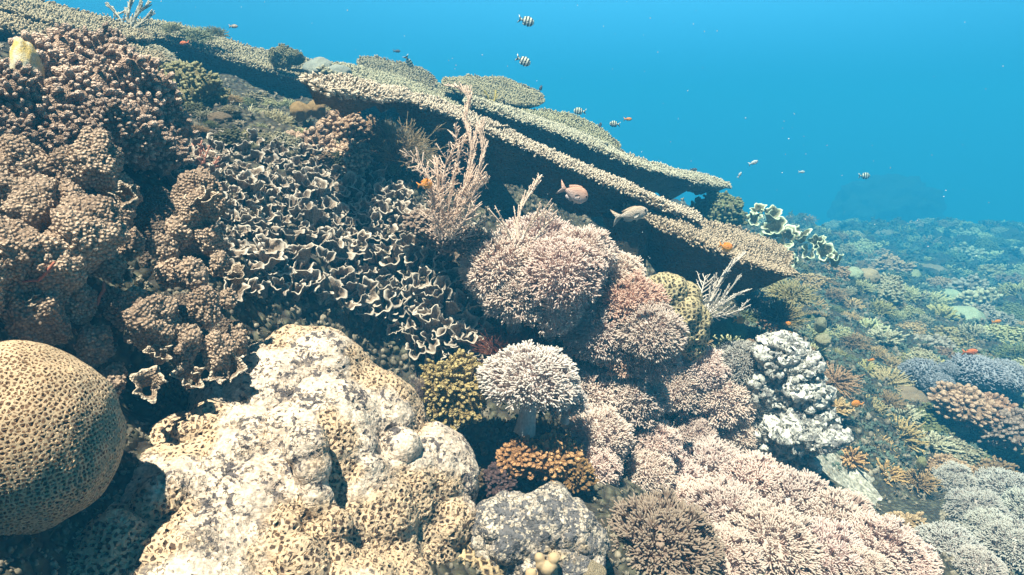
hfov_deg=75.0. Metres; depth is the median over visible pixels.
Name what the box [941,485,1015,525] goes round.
pulse coral
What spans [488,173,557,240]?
feather hydroid
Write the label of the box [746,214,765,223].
finely knobbed coral
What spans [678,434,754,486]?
pulse coral
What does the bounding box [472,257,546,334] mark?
pulse coral
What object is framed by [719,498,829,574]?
pulse coral
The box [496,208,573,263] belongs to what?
pulse coral
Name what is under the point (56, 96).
cauliflower coral
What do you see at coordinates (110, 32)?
cauliflower coral
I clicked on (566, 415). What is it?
pulse coral
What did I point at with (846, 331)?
flat topped coral
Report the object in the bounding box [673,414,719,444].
pulse coral
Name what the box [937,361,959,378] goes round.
dome coral
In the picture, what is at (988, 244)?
finely knobbed coral
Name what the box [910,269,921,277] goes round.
smooth dome coral
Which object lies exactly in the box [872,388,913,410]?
bushy coral
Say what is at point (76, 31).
cauliflower coral
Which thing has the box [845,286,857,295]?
flat topped coral
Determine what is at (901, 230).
branching coral
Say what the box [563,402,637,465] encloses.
pulse coral
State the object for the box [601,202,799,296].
table coral
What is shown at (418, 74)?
table coral
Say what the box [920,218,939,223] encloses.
cauliflower coral
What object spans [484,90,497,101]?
feather hydroid
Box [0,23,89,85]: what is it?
cauliflower coral
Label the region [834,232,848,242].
finely knobbed coral
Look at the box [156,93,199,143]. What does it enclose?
cauliflower coral
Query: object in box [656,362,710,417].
pulse coral
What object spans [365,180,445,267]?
lettuce coral
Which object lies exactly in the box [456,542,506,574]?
honeycomb coral
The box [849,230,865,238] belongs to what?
cauliflower coral
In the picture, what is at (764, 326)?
knobbed coral
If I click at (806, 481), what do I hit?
pulse coral
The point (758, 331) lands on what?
bushy coral
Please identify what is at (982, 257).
flat topped coral
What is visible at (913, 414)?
finger coral
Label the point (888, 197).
reef mound
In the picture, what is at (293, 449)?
pale rock
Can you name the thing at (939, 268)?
smooth dome coral
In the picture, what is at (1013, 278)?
knobbed coral
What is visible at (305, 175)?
lettuce coral
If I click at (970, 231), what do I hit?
knobbed coral
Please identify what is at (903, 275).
cauliflower coral
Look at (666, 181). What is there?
table coral
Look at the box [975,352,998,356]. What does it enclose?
flat topped coral
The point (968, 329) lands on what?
branching coral
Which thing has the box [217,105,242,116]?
cauliflower coral
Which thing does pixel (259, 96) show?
cauliflower coral
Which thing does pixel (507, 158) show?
table coral
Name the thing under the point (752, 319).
finely knobbed coral
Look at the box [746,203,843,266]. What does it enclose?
cup coral
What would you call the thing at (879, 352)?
bushy coral
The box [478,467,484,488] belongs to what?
knobbed coral
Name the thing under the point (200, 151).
feather hydroid
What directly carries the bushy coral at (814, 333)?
on the reef ground
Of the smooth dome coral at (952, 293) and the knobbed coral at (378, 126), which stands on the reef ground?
the smooth dome coral at (952, 293)
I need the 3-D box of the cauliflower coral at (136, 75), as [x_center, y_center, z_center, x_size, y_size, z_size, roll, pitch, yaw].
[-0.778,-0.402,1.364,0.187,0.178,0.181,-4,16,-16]
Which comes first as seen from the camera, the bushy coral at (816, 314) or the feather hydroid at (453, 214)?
the feather hydroid at (453, 214)
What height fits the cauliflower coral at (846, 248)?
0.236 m
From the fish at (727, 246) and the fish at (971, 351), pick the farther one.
the fish at (971, 351)
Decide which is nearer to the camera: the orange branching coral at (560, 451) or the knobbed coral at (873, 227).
the orange branching coral at (560, 451)
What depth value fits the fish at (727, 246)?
2.00 m
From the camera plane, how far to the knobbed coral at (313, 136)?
1.91 m
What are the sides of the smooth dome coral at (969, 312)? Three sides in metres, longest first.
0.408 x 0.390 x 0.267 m
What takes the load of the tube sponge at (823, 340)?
on the branching coral at (821, 350)
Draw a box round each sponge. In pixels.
[814,317,826,332]
[815,333,831,347]
[916,456,926,469]
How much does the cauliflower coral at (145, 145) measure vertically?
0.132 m
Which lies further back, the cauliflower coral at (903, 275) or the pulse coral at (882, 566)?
the cauliflower coral at (903, 275)
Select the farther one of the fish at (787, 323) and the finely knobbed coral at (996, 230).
the finely knobbed coral at (996, 230)
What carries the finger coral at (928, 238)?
on the reef ground
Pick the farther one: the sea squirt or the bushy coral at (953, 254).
the bushy coral at (953, 254)
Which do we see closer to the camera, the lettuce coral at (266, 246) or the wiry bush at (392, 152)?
the lettuce coral at (266, 246)
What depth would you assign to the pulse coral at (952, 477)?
2.62 m
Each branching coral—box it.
[156,59,231,105]
[192,109,212,118]
[235,102,272,117]
[254,123,267,127]
[260,106,297,127]
[280,98,293,108]
[495,435,554,479]
[533,429,583,481]
[550,455,599,493]
[810,343,827,354]
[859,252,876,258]
[892,225,917,236]
[942,264,958,270]
[953,321,994,342]
[978,389,999,393]
[996,279,1023,295]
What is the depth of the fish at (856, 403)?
2.50 m
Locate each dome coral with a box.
[129,42,177,58]
[162,57,178,67]
[207,112,232,123]
[289,101,311,121]
[302,57,331,75]
[307,100,325,117]
[329,64,351,73]
[583,560,606,574]
[709,313,746,348]
[848,266,863,279]
[861,268,880,282]
[874,229,893,237]
[894,385,930,402]
[897,357,942,386]
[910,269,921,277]
[919,372,955,394]
[921,264,951,275]
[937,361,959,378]
[945,289,960,298]
[945,352,1014,392]
[950,306,988,323]
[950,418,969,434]
[994,357,1023,394]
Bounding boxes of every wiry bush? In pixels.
[362,114,454,172]
[377,119,401,140]
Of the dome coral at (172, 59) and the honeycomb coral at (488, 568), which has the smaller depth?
the honeycomb coral at (488, 568)
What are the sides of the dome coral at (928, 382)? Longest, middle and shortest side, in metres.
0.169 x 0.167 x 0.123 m
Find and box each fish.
[179,40,189,45]
[403,54,412,67]
[416,179,431,188]
[514,53,529,65]
[517,15,533,26]
[556,179,587,203]
[574,107,585,114]
[609,121,619,126]
[611,206,647,226]
[718,241,732,252]
[733,316,745,323]
[783,321,790,325]
[851,400,863,407]
[858,172,869,179]
[961,349,977,355]
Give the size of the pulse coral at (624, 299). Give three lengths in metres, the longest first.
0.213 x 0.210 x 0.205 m
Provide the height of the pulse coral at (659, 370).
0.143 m
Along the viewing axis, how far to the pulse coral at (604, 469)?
1.56 m
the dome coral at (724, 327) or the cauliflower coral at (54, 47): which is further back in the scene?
the dome coral at (724, 327)
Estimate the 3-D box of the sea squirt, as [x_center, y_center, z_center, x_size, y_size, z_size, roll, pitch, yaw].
[-0.875,-0.401,1.201,0.049,0.090,0.061,3,21,-1]
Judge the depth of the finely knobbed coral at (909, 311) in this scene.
5.17 m
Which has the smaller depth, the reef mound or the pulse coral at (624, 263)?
the pulse coral at (624, 263)
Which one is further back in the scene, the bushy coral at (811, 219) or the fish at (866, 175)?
the bushy coral at (811, 219)
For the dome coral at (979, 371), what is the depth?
3.63 m
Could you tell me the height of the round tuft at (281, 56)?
0.113 m
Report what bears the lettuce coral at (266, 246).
on the reef ground
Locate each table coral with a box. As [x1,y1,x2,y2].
[0,0,154,42]
[0,11,170,64]
[133,16,333,96]
[299,71,702,223]
[316,61,469,112]
[356,55,437,88]
[441,73,544,109]
[462,95,731,226]
[522,107,621,149]
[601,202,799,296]
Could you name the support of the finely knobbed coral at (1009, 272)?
on the reef ground
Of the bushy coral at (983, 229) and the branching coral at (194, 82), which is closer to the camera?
the branching coral at (194, 82)
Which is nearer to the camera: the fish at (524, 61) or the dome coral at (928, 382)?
the fish at (524, 61)
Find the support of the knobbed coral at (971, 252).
on the reef ground
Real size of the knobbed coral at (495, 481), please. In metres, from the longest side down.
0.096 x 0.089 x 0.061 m
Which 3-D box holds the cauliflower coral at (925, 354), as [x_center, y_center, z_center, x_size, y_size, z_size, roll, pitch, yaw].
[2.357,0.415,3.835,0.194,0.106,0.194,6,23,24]
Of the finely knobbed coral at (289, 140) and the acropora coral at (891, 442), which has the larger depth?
the acropora coral at (891, 442)
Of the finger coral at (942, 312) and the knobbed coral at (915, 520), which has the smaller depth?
the knobbed coral at (915, 520)
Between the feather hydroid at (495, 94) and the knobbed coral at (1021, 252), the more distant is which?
the knobbed coral at (1021, 252)
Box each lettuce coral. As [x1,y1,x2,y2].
[165,136,221,185]
[206,128,278,208]
[208,191,262,302]
[240,204,320,301]
[261,136,328,218]
[299,203,371,301]
[320,147,392,219]
[328,243,426,324]
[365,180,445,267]
[386,292,494,365]
[411,222,486,310]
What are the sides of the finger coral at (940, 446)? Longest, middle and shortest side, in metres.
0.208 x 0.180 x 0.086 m
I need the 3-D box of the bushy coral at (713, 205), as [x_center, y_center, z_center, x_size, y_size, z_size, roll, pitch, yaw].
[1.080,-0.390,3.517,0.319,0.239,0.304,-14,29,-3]
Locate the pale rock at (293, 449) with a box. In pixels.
[67,324,478,574]
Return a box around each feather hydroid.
[100,0,155,28]
[191,140,219,168]
[399,82,489,239]
[431,206,490,239]
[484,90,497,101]
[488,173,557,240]
[696,251,750,321]
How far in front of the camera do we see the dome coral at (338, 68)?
2.87 m
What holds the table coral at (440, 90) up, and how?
on the reef ground
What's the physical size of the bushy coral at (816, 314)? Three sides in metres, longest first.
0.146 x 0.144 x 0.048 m
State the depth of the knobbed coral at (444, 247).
1.72 m
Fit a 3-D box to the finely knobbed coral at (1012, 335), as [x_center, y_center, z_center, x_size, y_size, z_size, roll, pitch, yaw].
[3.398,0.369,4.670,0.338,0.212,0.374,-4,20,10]
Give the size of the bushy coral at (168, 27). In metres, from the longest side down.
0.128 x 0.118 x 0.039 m
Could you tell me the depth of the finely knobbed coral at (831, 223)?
16.37 m
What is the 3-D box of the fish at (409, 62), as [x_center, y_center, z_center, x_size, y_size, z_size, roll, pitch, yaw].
[-0.510,-1.116,3.294,0.035,0.071,0.025,-27,41,5]
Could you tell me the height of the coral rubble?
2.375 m
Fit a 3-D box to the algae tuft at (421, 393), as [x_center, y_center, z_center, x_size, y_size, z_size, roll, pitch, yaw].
[-0.190,0.224,1.496,0.100,0.059,0.093,12,19,39]
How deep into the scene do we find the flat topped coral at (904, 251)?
12.61 m
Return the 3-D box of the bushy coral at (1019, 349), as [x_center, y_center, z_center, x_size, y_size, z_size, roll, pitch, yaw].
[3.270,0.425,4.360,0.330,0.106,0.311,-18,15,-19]
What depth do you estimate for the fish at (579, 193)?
1.50 m
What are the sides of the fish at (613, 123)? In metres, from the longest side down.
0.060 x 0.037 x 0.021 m
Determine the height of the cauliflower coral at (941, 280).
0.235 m
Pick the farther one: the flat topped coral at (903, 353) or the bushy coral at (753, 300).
the flat topped coral at (903, 353)
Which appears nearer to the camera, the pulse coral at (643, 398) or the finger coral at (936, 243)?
the pulse coral at (643, 398)
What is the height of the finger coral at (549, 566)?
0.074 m
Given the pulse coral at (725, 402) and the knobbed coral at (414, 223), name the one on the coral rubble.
the pulse coral at (725, 402)
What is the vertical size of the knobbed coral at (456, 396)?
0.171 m
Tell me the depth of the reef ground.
1.70 m
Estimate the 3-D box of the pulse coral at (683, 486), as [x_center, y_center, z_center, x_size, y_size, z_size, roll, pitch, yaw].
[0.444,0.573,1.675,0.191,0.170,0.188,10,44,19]
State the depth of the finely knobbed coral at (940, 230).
15.65 m
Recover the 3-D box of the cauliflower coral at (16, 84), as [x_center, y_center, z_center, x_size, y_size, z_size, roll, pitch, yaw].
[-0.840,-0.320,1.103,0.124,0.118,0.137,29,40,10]
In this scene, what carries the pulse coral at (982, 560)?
on the reef ground
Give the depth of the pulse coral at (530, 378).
1.45 m
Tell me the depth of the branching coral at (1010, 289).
7.47 m
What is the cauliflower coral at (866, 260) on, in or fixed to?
on the reef ground
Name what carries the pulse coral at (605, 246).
on the pulse coral at (624, 263)
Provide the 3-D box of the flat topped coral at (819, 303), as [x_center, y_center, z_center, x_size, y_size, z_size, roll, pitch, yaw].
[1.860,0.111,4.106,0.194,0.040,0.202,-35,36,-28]
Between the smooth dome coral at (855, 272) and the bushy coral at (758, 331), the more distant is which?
the smooth dome coral at (855, 272)
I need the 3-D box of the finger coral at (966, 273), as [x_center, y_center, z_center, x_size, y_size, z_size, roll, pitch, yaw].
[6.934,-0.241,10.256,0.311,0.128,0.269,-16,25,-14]
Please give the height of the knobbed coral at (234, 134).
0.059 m
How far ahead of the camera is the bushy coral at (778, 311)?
2.72 m
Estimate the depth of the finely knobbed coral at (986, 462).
2.76 m
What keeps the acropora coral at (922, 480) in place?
on the reef ground
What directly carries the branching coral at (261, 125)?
on the reef ground
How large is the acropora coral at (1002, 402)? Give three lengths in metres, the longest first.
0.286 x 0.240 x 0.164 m
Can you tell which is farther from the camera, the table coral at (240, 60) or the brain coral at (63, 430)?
the table coral at (240, 60)
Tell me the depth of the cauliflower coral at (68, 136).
1.11 m
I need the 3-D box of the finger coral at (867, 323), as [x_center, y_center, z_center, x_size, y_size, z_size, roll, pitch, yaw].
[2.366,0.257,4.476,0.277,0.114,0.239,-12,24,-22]
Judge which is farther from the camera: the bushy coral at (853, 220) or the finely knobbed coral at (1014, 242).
the bushy coral at (853, 220)
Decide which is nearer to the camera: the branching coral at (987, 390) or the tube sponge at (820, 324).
the tube sponge at (820, 324)
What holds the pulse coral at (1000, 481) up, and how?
on the reef ground
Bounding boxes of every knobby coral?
[0,126,145,345]
[74,165,252,403]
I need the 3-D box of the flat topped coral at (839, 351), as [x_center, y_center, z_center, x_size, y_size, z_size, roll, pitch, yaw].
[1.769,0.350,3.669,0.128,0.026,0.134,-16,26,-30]
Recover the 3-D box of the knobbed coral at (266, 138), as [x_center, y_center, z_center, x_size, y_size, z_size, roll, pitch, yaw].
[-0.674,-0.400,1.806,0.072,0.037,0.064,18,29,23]
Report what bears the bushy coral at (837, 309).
on the reef ground
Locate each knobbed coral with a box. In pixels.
[209,127,225,134]
[210,125,249,147]
[238,97,259,106]
[257,132,274,144]
[260,98,282,108]
[269,131,302,149]
[285,145,301,157]
[286,124,338,151]
[308,152,334,164]
[311,111,329,119]
[315,109,371,143]
[324,137,373,177]
[362,114,391,145]
[402,207,438,236]
[417,348,490,430]
[419,214,470,254]
[457,224,496,258]
[475,362,494,395]
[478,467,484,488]
[479,462,517,496]
[741,310,758,323]
[744,323,758,336]
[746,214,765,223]
[756,320,783,332]
[794,273,830,291]
[810,228,830,238]
[824,220,841,227]
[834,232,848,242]
[844,238,882,252]
[849,260,867,268]
[868,253,916,273]
[869,221,883,231]
[870,272,906,305]
[873,248,892,256]
[882,511,926,529]
[896,320,929,334]
[898,305,924,319]
[905,235,922,241]
[907,219,924,226]
[913,333,957,352]
[915,402,956,434]
[932,435,986,465]
[934,220,956,228]
[934,227,951,235]
[934,346,954,358]
[945,273,989,290]
[950,227,983,238]
[950,242,986,264]
[954,286,1002,305]
[971,238,1002,251]
[973,232,994,239]
[973,455,1019,473]
[976,264,1006,280]
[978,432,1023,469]
[979,324,1023,345]
[989,237,1012,246]
[989,312,1018,325]
[990,227,1008,234]
[993,273,1023,286]
[995,301,1023,319]
[1004,269,1023,277]
[1005,239,1018,247]
[1012,263,1023,273]
[1013,357,1023,366]
[1014,246,1023,261]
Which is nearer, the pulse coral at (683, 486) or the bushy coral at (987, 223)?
the pulse coral at (683, 486)
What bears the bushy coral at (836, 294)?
on the reef ground
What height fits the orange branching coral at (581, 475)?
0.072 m
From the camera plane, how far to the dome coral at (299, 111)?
2.18 m
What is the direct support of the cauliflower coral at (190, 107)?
on the reef ground
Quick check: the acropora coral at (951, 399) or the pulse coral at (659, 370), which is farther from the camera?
the acropora coral at (951, 399)
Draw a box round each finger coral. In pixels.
[295,127,308,132]
[298,119,315,125]
[525,552,559,574]
[713,334,743,349]
[831,397,854,415]
[843,296,865,308]
[858,359,888,375]
[859,316,887,330]
[865,325,912,343]
[877,240,889,246]
[891,403,926,424]
[913,430,963,453]
[921,235,941,244]
[924,303,964,321]
[933,242,945,248]
[953,267,971,277]
[974,450,992,461]
[985,250,1003,260]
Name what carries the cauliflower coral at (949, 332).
on the reef ground
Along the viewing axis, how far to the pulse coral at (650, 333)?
1.65 m
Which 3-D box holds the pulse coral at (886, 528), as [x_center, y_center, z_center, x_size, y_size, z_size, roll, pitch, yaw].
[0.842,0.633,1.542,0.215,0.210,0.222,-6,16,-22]
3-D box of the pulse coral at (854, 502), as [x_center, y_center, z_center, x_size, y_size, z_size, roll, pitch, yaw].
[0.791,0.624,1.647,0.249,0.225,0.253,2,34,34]
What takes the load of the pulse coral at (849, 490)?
on the reef ground
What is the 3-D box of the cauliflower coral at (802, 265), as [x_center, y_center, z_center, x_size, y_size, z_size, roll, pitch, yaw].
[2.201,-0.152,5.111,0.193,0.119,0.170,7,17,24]
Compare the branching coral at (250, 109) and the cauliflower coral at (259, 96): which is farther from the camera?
the cauliflower coral at (259, 96)
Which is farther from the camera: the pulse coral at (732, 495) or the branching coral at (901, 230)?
the branching coral at (901, 230)
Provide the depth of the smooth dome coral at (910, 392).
3.30 m
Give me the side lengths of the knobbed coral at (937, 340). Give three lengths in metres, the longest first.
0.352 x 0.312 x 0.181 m
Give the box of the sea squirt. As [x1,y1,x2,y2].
[9,38,44,84]
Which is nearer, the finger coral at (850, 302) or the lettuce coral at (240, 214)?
the lettuce coral at (240, 214)
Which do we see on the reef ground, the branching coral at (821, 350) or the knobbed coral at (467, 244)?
the branching coral at (821, 350)
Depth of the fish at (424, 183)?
1.58 m
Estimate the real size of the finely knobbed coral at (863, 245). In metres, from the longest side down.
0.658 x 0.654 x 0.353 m
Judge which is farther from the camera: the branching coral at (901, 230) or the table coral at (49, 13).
the branching coral at (901, 230)
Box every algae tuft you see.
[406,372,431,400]
[470,318,544,361]
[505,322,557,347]
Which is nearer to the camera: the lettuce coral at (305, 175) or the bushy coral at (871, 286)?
the lettuce coral at (305, 175)
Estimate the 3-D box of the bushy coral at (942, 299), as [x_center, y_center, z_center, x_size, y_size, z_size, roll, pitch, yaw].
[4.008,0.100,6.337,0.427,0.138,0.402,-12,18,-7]
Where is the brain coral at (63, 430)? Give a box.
[0,340,126,535]
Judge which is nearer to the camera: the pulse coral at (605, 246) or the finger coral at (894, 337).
the pulse coral at (605, 246)
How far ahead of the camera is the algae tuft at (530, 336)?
1.77 m
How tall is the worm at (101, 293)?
0.035 m
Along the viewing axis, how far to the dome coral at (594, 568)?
1.11 m
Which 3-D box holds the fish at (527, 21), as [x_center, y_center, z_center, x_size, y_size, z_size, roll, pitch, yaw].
[0.067,-1.277,3.200,0.081,0.050,0.028,15,15,-4]
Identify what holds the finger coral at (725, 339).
on the pulse coral at (741, 362)
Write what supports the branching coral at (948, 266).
on the reef ground
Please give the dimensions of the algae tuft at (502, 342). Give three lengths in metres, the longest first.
0.204 x 0.181 x 0.111 m
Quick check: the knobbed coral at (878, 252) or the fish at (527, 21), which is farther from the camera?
the knobbed coral at (878, 252)
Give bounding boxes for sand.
[816,449,882,505]
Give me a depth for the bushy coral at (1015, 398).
3.73 m
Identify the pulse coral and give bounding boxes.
[458,227,539,305]
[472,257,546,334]
[474,339,581,437]
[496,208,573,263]
[516,234,608,312]
[521,296,586,342]
[545,387,588,424]
[557,223,620,281]
[557,301,632,369]
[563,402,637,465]
[570,285,601,329]
[570,359,630,418]
[581,440,623,486]
[585,250,648,301]
[593,337,649,379]
[594,269,671,330]
[600,484,726,574]
[604,370,672,430]
[612,299,689,363]
[623,447,676,492]
[629,343,682,386]
[629,419,682,462]
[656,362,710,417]
[661,473,713,509]
[666,449,706,490]
[672,345,732,390]
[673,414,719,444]
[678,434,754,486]
[682,474,775,526]
[685,376,758,430]
[706,449,797,507]
[706,522,767,574]
[711,416,760,453]
[716,339,757,385]
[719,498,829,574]
[752,464,838,515]
[787,514,872,574]
[793,486,881,539]
[819,540,901,574]
[829,508,930,574]
[844,488,874,513]
[891,538,944,574]
[913,520,983,558]
[931,460,980,492]
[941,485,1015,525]
[950,543,1009,574]
[960,506,1015,533]
[971,466,1023,502]
[973,516,1023,574]
[1000,485,1023,529]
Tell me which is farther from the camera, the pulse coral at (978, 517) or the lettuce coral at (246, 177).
the pulse coral at (978, 517)
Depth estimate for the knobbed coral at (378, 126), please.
2.12 m
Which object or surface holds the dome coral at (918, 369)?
on the reef ground
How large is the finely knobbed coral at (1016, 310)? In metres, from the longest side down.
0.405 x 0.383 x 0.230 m
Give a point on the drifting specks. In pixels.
(531, 149)
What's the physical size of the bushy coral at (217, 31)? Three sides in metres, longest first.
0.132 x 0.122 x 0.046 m
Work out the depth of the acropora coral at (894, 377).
3.43 m
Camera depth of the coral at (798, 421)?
1.96 m
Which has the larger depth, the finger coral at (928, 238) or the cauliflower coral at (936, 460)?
the finger coral at (928, 238)
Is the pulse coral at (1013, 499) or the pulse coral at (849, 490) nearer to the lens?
the pulse coral at (849, 490)
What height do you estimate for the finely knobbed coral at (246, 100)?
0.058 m
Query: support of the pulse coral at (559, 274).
on the reef ground
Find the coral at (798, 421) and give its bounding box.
[742,330,853,491]
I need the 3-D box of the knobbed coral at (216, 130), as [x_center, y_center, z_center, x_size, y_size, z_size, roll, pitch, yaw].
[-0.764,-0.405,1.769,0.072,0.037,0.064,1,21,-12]
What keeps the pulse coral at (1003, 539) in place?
on the reef ground
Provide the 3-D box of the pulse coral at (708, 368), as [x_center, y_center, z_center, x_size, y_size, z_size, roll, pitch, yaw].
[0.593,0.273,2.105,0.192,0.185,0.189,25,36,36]
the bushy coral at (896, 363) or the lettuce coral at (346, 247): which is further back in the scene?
the bushy coral at (896, 363)
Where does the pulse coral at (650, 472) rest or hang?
on the reef ground
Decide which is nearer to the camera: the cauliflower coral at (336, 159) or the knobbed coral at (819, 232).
the cauliflower coral at (336, 159)
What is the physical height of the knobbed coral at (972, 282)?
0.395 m
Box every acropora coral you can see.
[840,446,869,470]
[866,394,894,418]
[868,364,915,393]
[874,429,899,457]
[876,457,909,486]
[888,412,929,457]
[899,467,943,496]
[927,380,996,426]
[961,391,1018,429]
[977,407,1023,451]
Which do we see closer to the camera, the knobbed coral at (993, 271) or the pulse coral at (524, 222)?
the pulse coral at (524, 222)
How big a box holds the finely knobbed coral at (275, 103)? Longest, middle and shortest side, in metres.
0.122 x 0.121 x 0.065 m
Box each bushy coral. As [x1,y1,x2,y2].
[161,21,187,33]
[170,25,218,42]
[201,25,230,36]
[203,120,219,127]
[227,93,243,103]
[249,142,258,147]
[689,190,749,226]
[729,290,770,314]
[743,295,809,329]
[746,325,774,340]
[761,278,821,306]
[798,214,819,224]
[799,323,837,340]
[808,310,831,321]
[823,361,866,399]
[825,286,852,302]
[829,304,844,312]
[840,311,865,320]
[840,330,875,350]
[845,218,859,223]
[855,279,877,292]
[862,299,899,315]
[862,346,891,358]
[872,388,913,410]
[881,355,907,370]
[889,312,907,320]
[894,301,907,308]
[904,283,924,302]
[909,313,937,325]
[923,290,955,307]
[938,249,972,261]
[975,224,988,231]
[976,220,1004,227]
[983,342,1023,359]
[990,389,1023,408]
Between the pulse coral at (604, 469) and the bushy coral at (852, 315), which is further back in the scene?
the bushy coral at (852, 315)
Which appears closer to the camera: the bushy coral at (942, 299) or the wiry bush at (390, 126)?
the wiry bush at (390, 126)
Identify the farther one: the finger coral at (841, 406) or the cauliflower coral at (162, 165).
the finger coral at (841, 406)
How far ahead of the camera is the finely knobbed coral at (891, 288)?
5.23 m
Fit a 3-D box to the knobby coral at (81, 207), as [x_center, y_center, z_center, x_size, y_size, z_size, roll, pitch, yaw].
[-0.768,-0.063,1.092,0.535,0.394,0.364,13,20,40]
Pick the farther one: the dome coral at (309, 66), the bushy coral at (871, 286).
the bushy coral at (871, 286)
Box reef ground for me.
[0,42,1023,574]
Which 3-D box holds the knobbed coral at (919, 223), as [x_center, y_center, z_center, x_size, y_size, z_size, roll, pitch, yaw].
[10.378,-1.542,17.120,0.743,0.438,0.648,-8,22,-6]
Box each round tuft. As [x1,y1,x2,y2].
[267,43,294,68]
[292,49,305,65]
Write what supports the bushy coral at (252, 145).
on the lettuce coral at (246, 177)
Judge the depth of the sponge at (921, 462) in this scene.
2.54 m
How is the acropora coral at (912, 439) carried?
on the reef ground
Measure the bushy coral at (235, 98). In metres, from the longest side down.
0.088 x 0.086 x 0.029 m
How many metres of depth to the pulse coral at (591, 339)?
1.70 m
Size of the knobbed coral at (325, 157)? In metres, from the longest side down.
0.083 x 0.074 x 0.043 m
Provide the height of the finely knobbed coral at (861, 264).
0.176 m
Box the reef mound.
[826,173,946,222]
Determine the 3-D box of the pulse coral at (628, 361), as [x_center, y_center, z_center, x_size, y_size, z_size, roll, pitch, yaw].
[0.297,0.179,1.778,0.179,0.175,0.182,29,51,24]
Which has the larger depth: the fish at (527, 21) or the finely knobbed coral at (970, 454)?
the fish at (527, 21)
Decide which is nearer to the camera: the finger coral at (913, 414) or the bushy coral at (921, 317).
the finger coral at (913, 414)
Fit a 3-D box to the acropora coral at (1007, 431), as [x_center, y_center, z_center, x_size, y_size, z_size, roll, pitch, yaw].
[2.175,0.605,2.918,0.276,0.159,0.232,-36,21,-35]
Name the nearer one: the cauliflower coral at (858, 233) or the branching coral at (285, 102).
the branching coral at (285, 102)
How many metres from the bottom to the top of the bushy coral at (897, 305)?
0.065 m
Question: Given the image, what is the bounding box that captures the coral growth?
[739,210,1023,574]
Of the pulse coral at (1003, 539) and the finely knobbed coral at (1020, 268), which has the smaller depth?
the pulse coral at (1003, 539)
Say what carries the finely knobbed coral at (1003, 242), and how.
on the reef ground
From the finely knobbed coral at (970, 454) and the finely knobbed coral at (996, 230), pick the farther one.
the finely knobbed coral at (996, 230)
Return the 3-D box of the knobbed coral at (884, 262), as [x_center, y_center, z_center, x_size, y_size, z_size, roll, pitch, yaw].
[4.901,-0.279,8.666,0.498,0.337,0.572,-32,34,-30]
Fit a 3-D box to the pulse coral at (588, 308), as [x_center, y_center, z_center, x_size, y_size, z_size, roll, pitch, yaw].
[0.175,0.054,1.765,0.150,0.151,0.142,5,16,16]
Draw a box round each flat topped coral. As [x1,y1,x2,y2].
[191,124,210,131]
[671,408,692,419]
[795,313,816,322]
[806,297,831,311]
[825,273,839,285]
[830,323,855,337]
[832,347,845,354]
[844,353,859,360]
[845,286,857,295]
[894,348,921,361]
[899,249,918,253]
[975,255,989,261]
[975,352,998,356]
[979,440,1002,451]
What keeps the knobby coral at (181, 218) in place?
on the reef ground
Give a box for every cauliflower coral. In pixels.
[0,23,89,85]
[0,58,38,111]
[0,103,47,148]
[12,69,86,153]
[42,23,90,34]
[45,112,83,152]
[51,56,131,105]
[69,25,133,67]
[70,94,139,144]
[102,21,135,52]
[103,45,183,120]
[115,97,176,169]
[127,123,194,176]
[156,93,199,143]
[181,101,211,117]
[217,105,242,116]
[243,90,274,105]
[326,151,343,164]
[791,259,812,273]
[825,263,850,280]
[833,243,857,257]
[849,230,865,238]
[864,256,879,262]
[885,269,912,283]
[903,347,940,363]
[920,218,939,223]
[925,453,978,477]
[926,276,952,288]
[926,325,978,348]
[941,218,963,228]
[969,302,1011,323]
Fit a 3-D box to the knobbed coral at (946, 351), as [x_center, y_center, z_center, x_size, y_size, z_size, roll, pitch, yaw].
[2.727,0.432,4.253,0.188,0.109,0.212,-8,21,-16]
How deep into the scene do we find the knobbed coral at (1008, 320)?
6.15 m
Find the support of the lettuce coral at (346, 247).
on the reef ground
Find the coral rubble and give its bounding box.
[0,43,1023,574]
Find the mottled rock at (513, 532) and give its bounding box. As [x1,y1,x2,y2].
[467,481,610,574]
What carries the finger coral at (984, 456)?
on the reef ground
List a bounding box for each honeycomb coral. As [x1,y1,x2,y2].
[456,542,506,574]
[649,272,712,360]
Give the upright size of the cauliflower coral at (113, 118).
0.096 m
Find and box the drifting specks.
[1,1,1011,555]
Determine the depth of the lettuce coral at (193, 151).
1.54 m
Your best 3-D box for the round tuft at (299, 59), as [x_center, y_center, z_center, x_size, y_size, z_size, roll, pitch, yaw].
[-0.993,-1.052,3.052,0.084,0.078,0.089,23,39,23]
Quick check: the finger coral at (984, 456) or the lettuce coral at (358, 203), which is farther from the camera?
the finger coral at (984, 456)
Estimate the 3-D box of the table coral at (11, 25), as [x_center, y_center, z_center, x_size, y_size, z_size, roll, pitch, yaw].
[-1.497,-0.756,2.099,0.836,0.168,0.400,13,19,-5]
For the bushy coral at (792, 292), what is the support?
on the reef ground
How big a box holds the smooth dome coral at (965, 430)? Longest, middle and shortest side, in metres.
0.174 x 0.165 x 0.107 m
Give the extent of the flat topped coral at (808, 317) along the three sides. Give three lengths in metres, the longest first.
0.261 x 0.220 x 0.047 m
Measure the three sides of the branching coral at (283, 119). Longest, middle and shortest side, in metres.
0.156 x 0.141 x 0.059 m
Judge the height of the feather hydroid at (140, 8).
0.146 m
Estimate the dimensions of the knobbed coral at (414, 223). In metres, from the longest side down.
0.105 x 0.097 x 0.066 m

